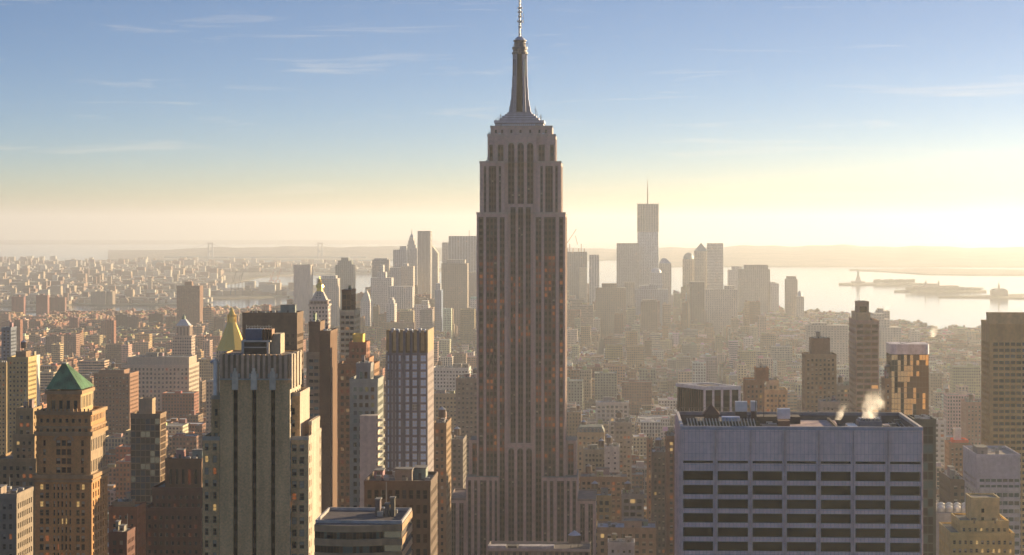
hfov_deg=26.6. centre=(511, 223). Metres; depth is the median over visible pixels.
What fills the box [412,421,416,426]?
window
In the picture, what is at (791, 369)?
city building
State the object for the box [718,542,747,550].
window
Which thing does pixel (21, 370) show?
yellow slab
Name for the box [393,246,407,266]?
dark capped tower
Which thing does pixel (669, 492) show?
tall narrow brown block
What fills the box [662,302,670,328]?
city building
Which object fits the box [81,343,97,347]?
city building
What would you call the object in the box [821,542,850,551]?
window
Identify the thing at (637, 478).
city building
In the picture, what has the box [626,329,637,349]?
city building
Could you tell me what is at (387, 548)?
window
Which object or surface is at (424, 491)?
window
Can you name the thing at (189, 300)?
paired red tower
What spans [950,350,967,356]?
city building
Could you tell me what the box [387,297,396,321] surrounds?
slim white tower
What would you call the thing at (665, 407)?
city building
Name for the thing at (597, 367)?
city building
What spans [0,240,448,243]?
shore
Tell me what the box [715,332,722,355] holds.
city building
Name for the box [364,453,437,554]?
dark loft block
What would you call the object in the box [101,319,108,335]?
housing block
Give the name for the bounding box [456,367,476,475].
brown grid block
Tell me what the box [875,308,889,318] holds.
terraced riverside block
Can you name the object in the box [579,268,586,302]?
gold panelled tower
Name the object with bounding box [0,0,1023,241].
sky
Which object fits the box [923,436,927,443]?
window
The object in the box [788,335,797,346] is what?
city building
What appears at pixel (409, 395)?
striped tower
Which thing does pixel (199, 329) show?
city building
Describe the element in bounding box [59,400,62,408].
window
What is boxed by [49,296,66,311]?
housing block
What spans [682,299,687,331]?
city building
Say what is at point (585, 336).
city building
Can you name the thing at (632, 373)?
city building
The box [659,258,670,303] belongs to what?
mansard tower
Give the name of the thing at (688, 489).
window
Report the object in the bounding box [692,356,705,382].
city building
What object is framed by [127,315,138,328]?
housing block
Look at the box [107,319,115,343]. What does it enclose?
housing block
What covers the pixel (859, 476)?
window
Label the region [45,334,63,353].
housing block
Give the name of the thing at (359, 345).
stepped orange tower
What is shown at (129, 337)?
city building
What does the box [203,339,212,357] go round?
city building
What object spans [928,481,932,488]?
window
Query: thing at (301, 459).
window
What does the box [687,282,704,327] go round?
gold strip tower
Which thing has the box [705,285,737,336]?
brown twin block
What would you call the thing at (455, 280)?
brown office slab
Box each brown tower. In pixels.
[319,312,337,513]
[434,407,450,554]
[646,431,652,520]
[802,332,836,411]
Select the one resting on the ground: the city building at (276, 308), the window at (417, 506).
the city building at (276, 308)
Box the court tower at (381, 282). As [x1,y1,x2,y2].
[371,265,393,321]
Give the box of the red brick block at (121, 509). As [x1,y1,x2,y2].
[109,492,145,554]
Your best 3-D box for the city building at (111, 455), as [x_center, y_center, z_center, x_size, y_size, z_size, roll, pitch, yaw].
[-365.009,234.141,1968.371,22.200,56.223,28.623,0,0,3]
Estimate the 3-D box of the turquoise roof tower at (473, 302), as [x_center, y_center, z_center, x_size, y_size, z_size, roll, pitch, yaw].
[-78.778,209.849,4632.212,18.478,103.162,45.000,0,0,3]
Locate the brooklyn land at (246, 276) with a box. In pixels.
[0,266,440,306]
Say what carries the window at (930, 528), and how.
in the dark glass slab
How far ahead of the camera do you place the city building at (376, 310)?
4914.84 m
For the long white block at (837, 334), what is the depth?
3677.30 m
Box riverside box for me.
[908,328,919,341]
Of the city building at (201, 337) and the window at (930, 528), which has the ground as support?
the city building at (201, 337)
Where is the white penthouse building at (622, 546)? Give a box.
[608,533,634,554]
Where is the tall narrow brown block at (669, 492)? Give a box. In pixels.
[665,424,674,554]
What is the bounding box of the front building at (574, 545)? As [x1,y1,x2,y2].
[487,530,590,554]
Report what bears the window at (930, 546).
in the dark glass slab
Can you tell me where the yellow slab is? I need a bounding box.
[7,340,36,452]
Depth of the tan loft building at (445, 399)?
1955.49 m
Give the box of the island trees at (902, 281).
[873,279,914,283]
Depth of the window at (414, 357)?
963.73 m
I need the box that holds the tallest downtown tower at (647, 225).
[637,180,658,284]
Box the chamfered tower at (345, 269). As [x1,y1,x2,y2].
[335,257,355,309]
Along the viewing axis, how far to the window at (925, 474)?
793.52 m
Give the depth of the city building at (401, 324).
4316.35 m
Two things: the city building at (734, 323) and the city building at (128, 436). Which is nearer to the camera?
the city building at (128, 436)
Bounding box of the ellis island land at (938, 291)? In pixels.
[894,289,986,292]
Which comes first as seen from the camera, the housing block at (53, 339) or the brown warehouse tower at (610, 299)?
the housing block at (53, 339)
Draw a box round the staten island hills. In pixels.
[108,244,1023,266]
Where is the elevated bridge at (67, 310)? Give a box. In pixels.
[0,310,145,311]
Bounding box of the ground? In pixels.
[451,336,728,383]
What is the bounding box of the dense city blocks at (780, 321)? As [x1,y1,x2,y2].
[0,283,980,554]
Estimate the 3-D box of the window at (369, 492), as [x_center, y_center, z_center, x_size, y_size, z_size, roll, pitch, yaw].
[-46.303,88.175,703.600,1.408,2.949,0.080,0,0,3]
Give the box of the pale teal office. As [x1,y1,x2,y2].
[963,444,1020,554]
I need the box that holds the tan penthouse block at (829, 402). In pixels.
[818,395,839,411]
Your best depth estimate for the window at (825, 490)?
636.99 m
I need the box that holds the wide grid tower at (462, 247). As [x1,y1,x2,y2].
[449,236,476,271]
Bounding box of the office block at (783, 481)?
[675,393,922,554]
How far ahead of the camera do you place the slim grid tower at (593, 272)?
5696.39 m
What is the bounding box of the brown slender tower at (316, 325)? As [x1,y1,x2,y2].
[306,312,324,419]
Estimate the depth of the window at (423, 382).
963.49 m
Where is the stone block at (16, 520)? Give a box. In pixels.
[0,477,33,554]
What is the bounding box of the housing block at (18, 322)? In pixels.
[14,318,22,350]
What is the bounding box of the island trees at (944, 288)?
[905,286,983,290]
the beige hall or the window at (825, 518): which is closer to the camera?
the window at (825, 518)
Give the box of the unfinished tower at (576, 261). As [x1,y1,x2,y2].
[567,248,586,298]
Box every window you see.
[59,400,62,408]
[150,425,154,430]
[150,457,154,462]
[150,470,154,475]
[155,425,159,430]
[155,457,159,462]
[155,470,159,475]
[169,469,171,483]
[176,469,177,483]
[182,469,184,483]
[188,469,190,483]
[195,469,196,483]
[234,451,237,458]
[292,445,296,451]
[292,457,296,463]
[292,469,296,475]
[292,481,296,487]
[292,493,296,499]
[292,505,296,511]
[292,517,296,523]
[292,529,296,535]
[292,542,296,548]
[299,445,303,451]
[299,457,303,463]
[299,469,303,475]
[299,481,303,487]
[299,493,303,499]
[299,505,303,511]
[299,517,303,523]
[299,530,303,535]
[299,542,303,548]
[367,490,371,498]
[374,490,378,498]
[381,490,385,498]
[384,531,400,537]
[384,545,400,551]
[388,490,392,498]
[395,490,398,498]
[402,490,405,498]
[409,490,412,498]
[412,355,416,360]
[412,363,416,369]
[412,372,416,377]
[412,380,416,385]
[412,388,416,393]
[412,396,416,401]
[412,404,416,409]
[412,412,416,418]
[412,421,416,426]
[412,429,416,434]
[412,437,416,442]
[412,445,416,450]
[412,453,416,459]
[416,490,419,498]
[416,505,419,513]
[416,519,419,527]
[416,534,419,542]
[421,355,425,360]
[421,363,425,369]
[421,372,425,377]
[421,380,425,385]
[421,388,425,393]
[421,396,425,401]
[421,404,425,410]
[421,413,425,418]
[421,421,425,426]
[421,429,425,434]
[421,437,425,442]
[421,445,425,450]
[421,453,425,459]
[423,490,426,498]
[423,505,426,513]
[423,519,426,527]
[423,534,426,542]
[683,461,712,462]
[683,471,712,479]
[683,485,712,493]
[683,499,712,507]
[683,513,712,521]
[683,527,712,535]
[683,541,712,549]
[706,396,711,400]
[715,396,720,400]
[715,404,720,408]
[718,461,747,462]
[718,471,747,479]
[718,485,747,493]
[718,499,747,507]
[718,513,747,522]
[718,527,747,536]
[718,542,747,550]
[723,396,729,400]
[723,403,729,408]
[732,395,737,400]
[753,461,781,462]
[753,471,781,479]
[753,485,781,494]
[753,499,781,508]
[753,514,781,522]
[753,528,781,536]
[753,542,781,550]
[787,461,815,463]
[787,471,815,480]
[787,486,815,494]
[787,500,815,508]
[787,514,815,522]
[787,528,815,536]
[787,542,815,550]
[821,461,850,463]
[821,472,850,480]
[821,486,850,494]
[821,500,850,508]
[821,514,850,522]
[821,528,850,536]
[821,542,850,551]
[855,462,884,463]
[855,472,884,480]
[855,486,884,494]
[855,500,884,508]
[855,514,884,522]
[855,528,884,537]
[855,543,884,551]
[860,307,866,311]
[890,462,919,463]
[890,472,919,480]
[890,486,919,494]
[890,500,918,509]
[890,514,919,523]
[890,529,919,537]
[890,543,919,551]
[923,427,927,434]
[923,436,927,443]
[923,445,927,452]
[923,454,927,461]
[923,463,927,470]
[923,472,927,479]
[923,481,927,488]
[923,490,927,497]
[923,499,927,506]
[923,508,927,515]
[923,517,927,524]
[923,526,927,533]
[923,535,927,542]
[923,544,927,551]
[928,427,932,434]
[928,436,932,443]
[928,445,932,452]
[928,454,932,461]
[928,463,932,470]
[928,472,932,479]
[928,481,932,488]
[928,490,932,497]
[928,499,932,506]
[928,508,932,515]
[928,517,932,524]
[928,526,932,533]
[928,535,932,542]
[928,544,932,551]
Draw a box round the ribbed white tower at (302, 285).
[293,264,312,323]
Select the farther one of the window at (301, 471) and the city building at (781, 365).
the city building at (781, 365)
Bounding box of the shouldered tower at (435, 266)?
[432,245,438,298]
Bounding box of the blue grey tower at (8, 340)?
[1,319,16,359]
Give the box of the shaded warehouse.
[939,460,964,503]
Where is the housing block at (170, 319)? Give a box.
[166,315,176,326]
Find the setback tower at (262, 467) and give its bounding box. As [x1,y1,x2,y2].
[202,325,320,554]
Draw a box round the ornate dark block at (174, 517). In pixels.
[146,441,202,554]
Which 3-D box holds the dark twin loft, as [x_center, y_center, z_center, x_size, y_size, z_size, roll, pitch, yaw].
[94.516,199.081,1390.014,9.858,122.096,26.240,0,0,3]
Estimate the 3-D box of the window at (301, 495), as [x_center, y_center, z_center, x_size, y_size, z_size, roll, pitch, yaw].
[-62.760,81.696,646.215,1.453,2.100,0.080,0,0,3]
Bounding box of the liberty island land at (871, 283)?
[839,282,923,284]
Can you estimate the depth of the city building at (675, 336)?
4244.79 m
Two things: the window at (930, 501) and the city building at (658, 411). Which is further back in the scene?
the city building at (658, 411)
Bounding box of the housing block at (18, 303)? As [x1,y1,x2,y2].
[12,295,25,314]
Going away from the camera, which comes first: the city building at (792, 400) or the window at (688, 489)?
the window at (688, 489)
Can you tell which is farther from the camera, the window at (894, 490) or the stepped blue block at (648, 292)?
the stepped blue block at (648, 292)
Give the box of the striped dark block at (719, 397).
[676,382,740,411]
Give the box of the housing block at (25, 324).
[23,319,29,329]
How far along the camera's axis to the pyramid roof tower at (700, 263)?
5981.57 m
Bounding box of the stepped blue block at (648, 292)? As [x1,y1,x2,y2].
[634,284,667,326]
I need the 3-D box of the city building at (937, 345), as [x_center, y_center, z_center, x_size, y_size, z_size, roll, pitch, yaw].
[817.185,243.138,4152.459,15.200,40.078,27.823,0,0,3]
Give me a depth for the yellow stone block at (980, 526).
844.93 m
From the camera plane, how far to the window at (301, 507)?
646.23 m
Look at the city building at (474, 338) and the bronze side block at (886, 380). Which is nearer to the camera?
the bronze side block at (886, 380)
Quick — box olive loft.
[583,439,603,471]
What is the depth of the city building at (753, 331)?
4395.39 m
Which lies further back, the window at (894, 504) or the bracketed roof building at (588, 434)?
the bracketed roof building at (588, 434)
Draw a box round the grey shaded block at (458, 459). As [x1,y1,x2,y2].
[451,426,466,492]
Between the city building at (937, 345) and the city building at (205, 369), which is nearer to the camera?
the city building at (205, 369)
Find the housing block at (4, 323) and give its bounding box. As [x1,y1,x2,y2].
[0,320,13,331]
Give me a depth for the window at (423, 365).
963.49 m
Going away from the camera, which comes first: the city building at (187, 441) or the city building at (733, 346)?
the city building at (187, 441)
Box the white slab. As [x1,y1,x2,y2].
[31,351,39,404]
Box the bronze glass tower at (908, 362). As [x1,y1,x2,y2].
[886,341,928,416]
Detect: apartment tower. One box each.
[65,259,81,266]
[91,290,106,304]
[107,290,114,303]
[152,259,164,265]
[184,259,194,266]
[743,360,768,411]
[764,377,787,411]
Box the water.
[0,241,1023,328]
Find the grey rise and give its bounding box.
[614,411,631,488]
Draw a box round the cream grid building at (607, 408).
[596,393,628,441]
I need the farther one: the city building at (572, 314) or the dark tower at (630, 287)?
the dark tower at (630, 287)
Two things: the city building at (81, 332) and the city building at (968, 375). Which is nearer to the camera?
the city building at (968, 375)
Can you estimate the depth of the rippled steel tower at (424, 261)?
5416.04 m
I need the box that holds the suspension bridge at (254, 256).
[164,243,366,259]
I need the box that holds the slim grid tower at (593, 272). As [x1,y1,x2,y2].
[589,255,598,303]
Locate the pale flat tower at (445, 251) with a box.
[442,242,448,262]
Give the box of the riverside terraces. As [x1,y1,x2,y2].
[870,313,900,357]
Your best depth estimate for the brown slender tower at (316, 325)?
1016.12 m
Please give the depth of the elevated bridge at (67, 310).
6537.25 m
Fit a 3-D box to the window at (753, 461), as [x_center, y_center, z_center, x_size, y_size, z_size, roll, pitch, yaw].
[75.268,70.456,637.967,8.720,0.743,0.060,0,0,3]
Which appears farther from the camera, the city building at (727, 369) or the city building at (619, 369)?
the city building at (727, 369)
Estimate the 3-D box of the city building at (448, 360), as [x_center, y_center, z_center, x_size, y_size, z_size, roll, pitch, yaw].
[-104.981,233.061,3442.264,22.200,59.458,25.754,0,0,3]
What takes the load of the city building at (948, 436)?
on the ground
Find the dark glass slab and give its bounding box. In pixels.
[908,414,935,554]
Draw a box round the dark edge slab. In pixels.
[469,272,476,306]
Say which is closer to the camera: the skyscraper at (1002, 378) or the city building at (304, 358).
the skyscraper at (1002, 378)
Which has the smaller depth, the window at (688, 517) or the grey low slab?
the window at (688, 517)
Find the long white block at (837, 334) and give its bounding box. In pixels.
[805,322,847,363]
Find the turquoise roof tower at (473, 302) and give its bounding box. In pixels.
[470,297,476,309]
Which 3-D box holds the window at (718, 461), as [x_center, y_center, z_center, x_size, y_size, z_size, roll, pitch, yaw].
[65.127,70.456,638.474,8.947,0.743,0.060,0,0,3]
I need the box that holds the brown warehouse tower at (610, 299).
[596,283,625,338]
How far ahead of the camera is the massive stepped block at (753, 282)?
5675.44 m
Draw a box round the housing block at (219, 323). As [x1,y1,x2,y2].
[214,316,224,334]
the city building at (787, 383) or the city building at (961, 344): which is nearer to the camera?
the city building at (787, 383)
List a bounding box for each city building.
[26,330,41,341]
[33,344,43,357]
[40,363,60,370]
[40,369,56,393]
[40,387,46,402]
[51,342,63,363]
[60,327,71,332]
[64,329,79,356]
[64,354,76,365]
[74,329,83,347]
[78,358,108,375]
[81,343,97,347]
[86,333,102,345]
[86,350,98,359]
[88,318,102,324]
[99,353,104,359]
[105,340,125,362]
[106,433,124,450]
[106,448,115,465]
[106,463,115,483]
[108,484,115,505]
[109,358,126,367]
[110,488,115,505]
[115,444,130,460]
[116,336,126,341]
[116,454,130,498]
[121,341,131,362]
[124,331,134,340]
[125,428,130,443]
[134,340,151,353]
[135,332,151,340]
[152,349,170,354]
[154,336,171,342]
[154,341,165,346]
[162,391,198,418]
[166,340,171,350]
[166,418,178,422]
[166,422,187,433]
[166,430,168,457]
[169,434,174,448]
[171,418,205,431]
[172,424,201,453]
[187,410,202,421]
[194,324,204,334]
[195,347,203,358]
[196,320,208,332]
[197,356,214,380]
[198,330,206,350]
[199,378,205,409]
[200,406,205,416]
[203,304,213,332]
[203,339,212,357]
[205,332,221,346]
[262,304,270,310]
[271,306,280,310]
[287,296,293,303]
[303,332,308,337]
[303,339,305,350]
[303,350,308,365]
[305,323,308,332]
[356,302,360,316]
[357,292,363,301]
[360,315,364,332]
[372,351,378,360]
[373,303,379,325]
[377,327,381,341]
[378,314,383,326]
[379,367,384,383]
[380,359,385,380]
[381,337,386,353]
[382,321,395,338]
[383,405,385,418]
[383,454,385,470]
[396,320,414,328]
[399,308,414,321]
[414,295,419,304]
[415,293,430,303]
[419,297,427,303]
[420,305,432,328]
[434,336,450,355]
[434,341,438,365]
[438,350,453,365]
[443,308,451,340]
[449,352,466,365]
[460,308,474,344]
[462,344,468,350]
[467,356,476,368]
[470,307,476,327]
[473,328,476,350]
[567,309,580,328]
[567,325,577,345]
[567,363,579,378]
[567,377,582,411]
[567,402,575,409]
[567,404,581,435]
[569,298,584,309]
[572,341,578,361]
[574,356,595,364]
[575,315,580,331]
[576,363,602,392]
[579,366,591,405]
[580,302,592,328]
[581,324,590,348]
[582,413,595,423]
[584,399,595,408]
[585,352,603,359]
[591,331,598,351]
[593,317,599,331]
[595,369,616,400]
[596,419,608,440]
[602,358,619,368]
[604,336,619,347]
[605,344,621,362]
[605,359,624,385]
[614,309,622,333]
[622,373,651,416]
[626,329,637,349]
[627,305,635,329]
[627,344,643,372]
[628,364,635,379]
[630,417,634,445]
[632,321,639,343]
[632,449,639,463]
[632,461,646,493]
[632,467,642,489]
[633,433,646,455]
[638,416,669,428]
[639,362,655,383]
[639,455,646,463]
[640,418,660,447]
[641,403,653,410]
[643,329,648,344]
[644,348,663,358]
[644,505,646,518]
[645,336,651,357]
[650,330,659,349]
[651,384,656,392]
[651,405,669,415]
[651,407,665,414]
[652,391,662,399]
[654,299,659,326]
[656,380,666,391]
[658,397,676,412]
[660,337,671,349]
[660,426,670,445]
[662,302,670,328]
[662,325,667,339]
[666,369,675,377]
[667,358,675,370]
[667,374,677,392]
[670,413,675,425]
[672,330,678,344]
[673,307,681,321]
[674,292,679,307]
[676,352,689,376]
[678,369,691,382]
[680,310,681,325]
[680,335,697,343]
[681,286,686,292]
[681,343,696,358]
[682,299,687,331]
[684,326,697,336]
[690,321,703,329]
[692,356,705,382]
[696,337,714,343]
[699,351,716,382]
[704,326,712,337]
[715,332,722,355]
[717,352,726,373]
[723,366,732,382]
[729,337,737,366]
[729,372,746,384]
[731,316,737,338]
[733,331,747,339]
[733,355,740,370]
[737,345,755,369]
[737,359,746,385]
[740,323,753,335]
[743,336,752,349]
[744,300,748,325]
[749,301,759,325]
[749,324,757,339]
[749,365,770,382]
[755,346,766,356]
[756,353,771,376]
[757,314,765,337]
[760,332,775,350]
[770,342,792,361]
[771,371,782,381]
[773,359,780,376]
[776,339,785,345]
[777,359,785,377]
[779,335,796,337]
[779,381,792,390]
[783,376,793,382]
[786,361,800,367]
[786,367,801,372]
[786,386,796,411]
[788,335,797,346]
[793,381,801,394]
[797,395,801,411]
[837,361,848,367]
[837,366,848,380]
[837,369,846,383]
[879,367,883,375]
[879,388,880,411]
[929,370,941,406]
[931,408,943,415]
[933,339,942,348]
[933,389,946,407]
[936,462,944,496]
[936,487,938,503]
[942,355,954,363]
[943,387,974,433]
[946,335,958,343]
[946,351,960,358]
[946,428,952,439]
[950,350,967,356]
[950,359,980,397]
[952,334,963,338]
[955,340,966,349]
[955,358,975,361]
[955,384,967,392]
[956,325,965,333]
[965,329,979,340]
[965,342,980,350]
[970,340,980,344]
[974,330,980,339]
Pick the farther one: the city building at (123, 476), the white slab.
the white slab
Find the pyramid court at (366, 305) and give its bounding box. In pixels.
[361,290,371,325]
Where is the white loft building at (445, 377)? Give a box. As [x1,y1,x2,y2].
[434,360,470,390]
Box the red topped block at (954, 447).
[944,428,968,474]
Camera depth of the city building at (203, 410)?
2642.11 m
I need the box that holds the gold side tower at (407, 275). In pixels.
[401,263,414,295]
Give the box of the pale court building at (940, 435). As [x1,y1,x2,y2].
[930,411,945,464]
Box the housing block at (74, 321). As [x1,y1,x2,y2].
[69,316,79,327]
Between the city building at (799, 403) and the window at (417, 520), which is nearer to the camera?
the window at (417, 520)
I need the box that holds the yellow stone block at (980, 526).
[939,493,1014,554]
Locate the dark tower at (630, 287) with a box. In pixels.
[624,282,634,309]
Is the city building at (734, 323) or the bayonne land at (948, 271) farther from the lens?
the bayonne land at (948, 271)
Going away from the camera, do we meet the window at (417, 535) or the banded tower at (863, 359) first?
the window at (417, 535)
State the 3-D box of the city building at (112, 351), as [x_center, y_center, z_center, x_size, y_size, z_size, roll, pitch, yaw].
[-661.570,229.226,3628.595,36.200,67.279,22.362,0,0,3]
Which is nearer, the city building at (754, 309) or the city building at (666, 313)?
the city building at (754, 309)
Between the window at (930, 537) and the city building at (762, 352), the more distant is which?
the city building at (762, 352)
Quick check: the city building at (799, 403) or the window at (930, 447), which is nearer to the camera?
the window at (930, 447)
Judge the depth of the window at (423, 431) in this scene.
963.49 m
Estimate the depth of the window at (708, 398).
1036.96 m
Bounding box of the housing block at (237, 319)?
[226,315,238,327]
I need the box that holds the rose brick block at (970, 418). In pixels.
[961,393,980,444]
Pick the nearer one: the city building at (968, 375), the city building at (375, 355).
the city building at (968, 375)
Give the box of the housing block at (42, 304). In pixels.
[36,294,48,315]
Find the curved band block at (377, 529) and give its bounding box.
[314,482,411,554]
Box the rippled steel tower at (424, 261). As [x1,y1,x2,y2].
[418,231,431,297]
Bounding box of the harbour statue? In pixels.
[851,268,864,282]
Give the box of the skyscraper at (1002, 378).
[981,312,1023,554]
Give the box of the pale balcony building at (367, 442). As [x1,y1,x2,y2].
[349,355,384,506]
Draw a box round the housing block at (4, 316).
[0,312,10,321]
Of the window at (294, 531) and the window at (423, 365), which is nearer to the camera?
the window at (294, 531)
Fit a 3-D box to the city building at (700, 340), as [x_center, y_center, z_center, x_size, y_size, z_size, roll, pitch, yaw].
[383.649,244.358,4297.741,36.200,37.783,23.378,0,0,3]
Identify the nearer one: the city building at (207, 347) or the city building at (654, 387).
the city building at (654, 387)
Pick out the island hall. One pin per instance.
(926, 285)
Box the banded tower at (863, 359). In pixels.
[849,300,878,411]
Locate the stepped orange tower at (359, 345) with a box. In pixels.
[337,333,379,506]
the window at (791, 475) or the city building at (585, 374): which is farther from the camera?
the city building at (585, 374)
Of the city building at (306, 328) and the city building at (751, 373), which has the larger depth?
the city building at (306, 328)
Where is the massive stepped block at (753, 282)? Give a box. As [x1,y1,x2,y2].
[738,265,769,312]
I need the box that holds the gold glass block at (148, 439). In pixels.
[130,397,165,505]
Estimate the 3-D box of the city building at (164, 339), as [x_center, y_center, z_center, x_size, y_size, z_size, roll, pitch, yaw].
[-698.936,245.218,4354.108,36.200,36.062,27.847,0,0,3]
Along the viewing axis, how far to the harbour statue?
9575.38 m
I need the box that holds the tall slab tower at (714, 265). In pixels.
[707,243,722,288]
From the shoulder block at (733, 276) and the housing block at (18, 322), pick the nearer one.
the housing block at (18, 322)
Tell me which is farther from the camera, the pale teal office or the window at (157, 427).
the window at (157, 427)
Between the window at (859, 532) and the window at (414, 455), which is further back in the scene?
the window at (414, 455)
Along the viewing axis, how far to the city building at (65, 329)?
4674.44 m
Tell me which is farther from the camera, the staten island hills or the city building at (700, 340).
the staten island hills
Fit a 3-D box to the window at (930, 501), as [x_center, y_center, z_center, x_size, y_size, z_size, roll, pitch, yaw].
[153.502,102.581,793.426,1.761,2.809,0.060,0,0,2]
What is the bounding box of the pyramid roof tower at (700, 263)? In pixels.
[694,243,706,288]
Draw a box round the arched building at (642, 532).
[597,519,655,554]
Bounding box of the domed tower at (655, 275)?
[650,268,661,288]
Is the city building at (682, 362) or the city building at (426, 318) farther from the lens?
the city building at (426, 318)
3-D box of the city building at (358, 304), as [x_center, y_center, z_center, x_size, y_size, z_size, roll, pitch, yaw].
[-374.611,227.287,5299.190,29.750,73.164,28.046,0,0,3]
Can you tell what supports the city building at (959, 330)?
on the ground
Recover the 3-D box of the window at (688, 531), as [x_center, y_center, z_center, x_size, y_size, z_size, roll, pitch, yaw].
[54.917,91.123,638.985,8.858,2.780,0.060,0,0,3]
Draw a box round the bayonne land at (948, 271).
[849,268,1023,275]
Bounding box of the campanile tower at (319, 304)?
[308,277,330,328]
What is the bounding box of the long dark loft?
[580,464,627,520]
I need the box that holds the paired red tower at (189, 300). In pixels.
[177,281,202,325]
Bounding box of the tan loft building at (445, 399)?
[434,389,455,433]
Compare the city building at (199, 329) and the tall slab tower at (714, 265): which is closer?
the city building at (199, 329)
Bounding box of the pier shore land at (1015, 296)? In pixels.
[939,294,1023,298]
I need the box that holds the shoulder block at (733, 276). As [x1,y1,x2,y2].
[728,266,741,288]
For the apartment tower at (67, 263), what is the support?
on the brooklyn land at (246, 276)
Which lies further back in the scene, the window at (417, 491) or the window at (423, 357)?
the window at (423, 357)
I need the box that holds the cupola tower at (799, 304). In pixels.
[795,291,803,316]
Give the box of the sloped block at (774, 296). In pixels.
[769,282,778,311]
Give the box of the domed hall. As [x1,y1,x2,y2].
[936,502,964,554]
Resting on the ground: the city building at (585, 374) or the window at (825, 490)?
the city building at (585, 374)
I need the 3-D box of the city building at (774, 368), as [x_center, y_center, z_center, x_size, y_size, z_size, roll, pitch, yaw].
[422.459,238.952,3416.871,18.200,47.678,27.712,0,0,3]
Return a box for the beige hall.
[121,352,198,410]
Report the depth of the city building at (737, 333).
4522.41 m
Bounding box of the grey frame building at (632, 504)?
[621,481,643,520]
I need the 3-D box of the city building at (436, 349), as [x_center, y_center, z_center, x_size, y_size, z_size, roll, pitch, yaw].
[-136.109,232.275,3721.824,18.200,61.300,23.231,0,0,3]
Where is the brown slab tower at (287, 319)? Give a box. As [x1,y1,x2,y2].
[242,304,303,386]
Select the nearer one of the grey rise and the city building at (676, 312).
the grey rise
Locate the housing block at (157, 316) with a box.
[149,312,162,323]
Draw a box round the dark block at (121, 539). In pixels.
[109,514,134,554]
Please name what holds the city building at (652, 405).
on the ground
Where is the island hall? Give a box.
[912,280,958,289]
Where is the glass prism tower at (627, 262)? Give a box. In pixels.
[617,243,638,288]
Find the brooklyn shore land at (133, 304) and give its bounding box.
[72,303,176,305]
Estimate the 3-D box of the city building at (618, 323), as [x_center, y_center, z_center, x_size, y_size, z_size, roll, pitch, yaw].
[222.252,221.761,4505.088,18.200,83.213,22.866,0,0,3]
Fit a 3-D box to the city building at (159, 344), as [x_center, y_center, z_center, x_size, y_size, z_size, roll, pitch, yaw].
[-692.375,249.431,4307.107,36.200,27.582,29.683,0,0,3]
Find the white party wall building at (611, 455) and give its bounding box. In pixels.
[604,435,619,471]
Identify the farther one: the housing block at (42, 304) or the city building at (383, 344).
the housing block at (42, 304)
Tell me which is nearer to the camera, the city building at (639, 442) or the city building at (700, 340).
the city building at (639, 442)
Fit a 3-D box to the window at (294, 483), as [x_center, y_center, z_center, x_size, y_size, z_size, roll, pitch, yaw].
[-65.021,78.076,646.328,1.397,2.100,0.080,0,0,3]
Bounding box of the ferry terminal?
[990,283,1007,295]
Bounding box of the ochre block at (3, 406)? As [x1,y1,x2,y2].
[0,360,6,454]
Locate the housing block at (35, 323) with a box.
[29,319,42,328]
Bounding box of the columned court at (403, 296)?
[388,286,413,310]
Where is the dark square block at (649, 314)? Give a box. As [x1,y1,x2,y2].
[641,300,657,335]
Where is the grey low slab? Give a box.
[837,375,848,411]
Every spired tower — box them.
[206,307,241,433]
[407,230,417,285]
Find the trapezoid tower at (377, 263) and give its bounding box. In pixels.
[372,258,389,276]
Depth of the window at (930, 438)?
793.32 m
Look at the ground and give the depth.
4619.26 m
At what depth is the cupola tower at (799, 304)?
5420.91 m
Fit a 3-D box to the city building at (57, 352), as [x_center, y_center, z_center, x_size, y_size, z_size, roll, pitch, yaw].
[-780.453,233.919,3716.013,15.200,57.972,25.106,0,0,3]
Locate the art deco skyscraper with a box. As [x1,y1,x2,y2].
[451,0,596,554]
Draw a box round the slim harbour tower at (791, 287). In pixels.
[785,276,797,316]
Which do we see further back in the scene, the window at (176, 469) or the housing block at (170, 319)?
the housing block at (170, 319)
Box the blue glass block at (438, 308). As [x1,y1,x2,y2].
[435,283,442,331]
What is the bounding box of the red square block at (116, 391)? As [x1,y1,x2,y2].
[94,362,138,435]
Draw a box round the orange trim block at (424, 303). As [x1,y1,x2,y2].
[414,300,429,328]
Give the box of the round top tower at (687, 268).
[682,253,693,286]
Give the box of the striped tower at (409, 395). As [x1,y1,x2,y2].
[386,327,433,470]
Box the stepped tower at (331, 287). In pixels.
[317,275,339,326]
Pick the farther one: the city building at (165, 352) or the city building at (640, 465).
the city building at (165, 352)
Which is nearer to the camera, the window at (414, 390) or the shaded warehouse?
the window at (414, 390)
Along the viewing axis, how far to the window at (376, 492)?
703.53 m
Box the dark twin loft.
[651,437,664,554]
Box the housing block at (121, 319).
[115,313,128,328]
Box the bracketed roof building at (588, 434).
[577,420,604,488]
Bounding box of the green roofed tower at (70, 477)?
[32,362,109,554]
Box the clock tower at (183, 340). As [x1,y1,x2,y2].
[171,314,195,354]
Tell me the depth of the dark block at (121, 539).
828.84 m
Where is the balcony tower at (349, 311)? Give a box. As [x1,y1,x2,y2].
[339,285,359,361]
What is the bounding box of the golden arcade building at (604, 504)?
[591,481,611,554]
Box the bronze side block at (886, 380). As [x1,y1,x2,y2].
[881,364,891,411]
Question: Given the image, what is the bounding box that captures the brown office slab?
[441,260,468,335]
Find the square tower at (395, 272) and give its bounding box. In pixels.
[390,267,400,285]
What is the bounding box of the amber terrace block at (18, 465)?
[0,389,41,554]
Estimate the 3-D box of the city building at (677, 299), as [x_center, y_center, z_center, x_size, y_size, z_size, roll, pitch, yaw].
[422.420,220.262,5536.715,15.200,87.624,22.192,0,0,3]

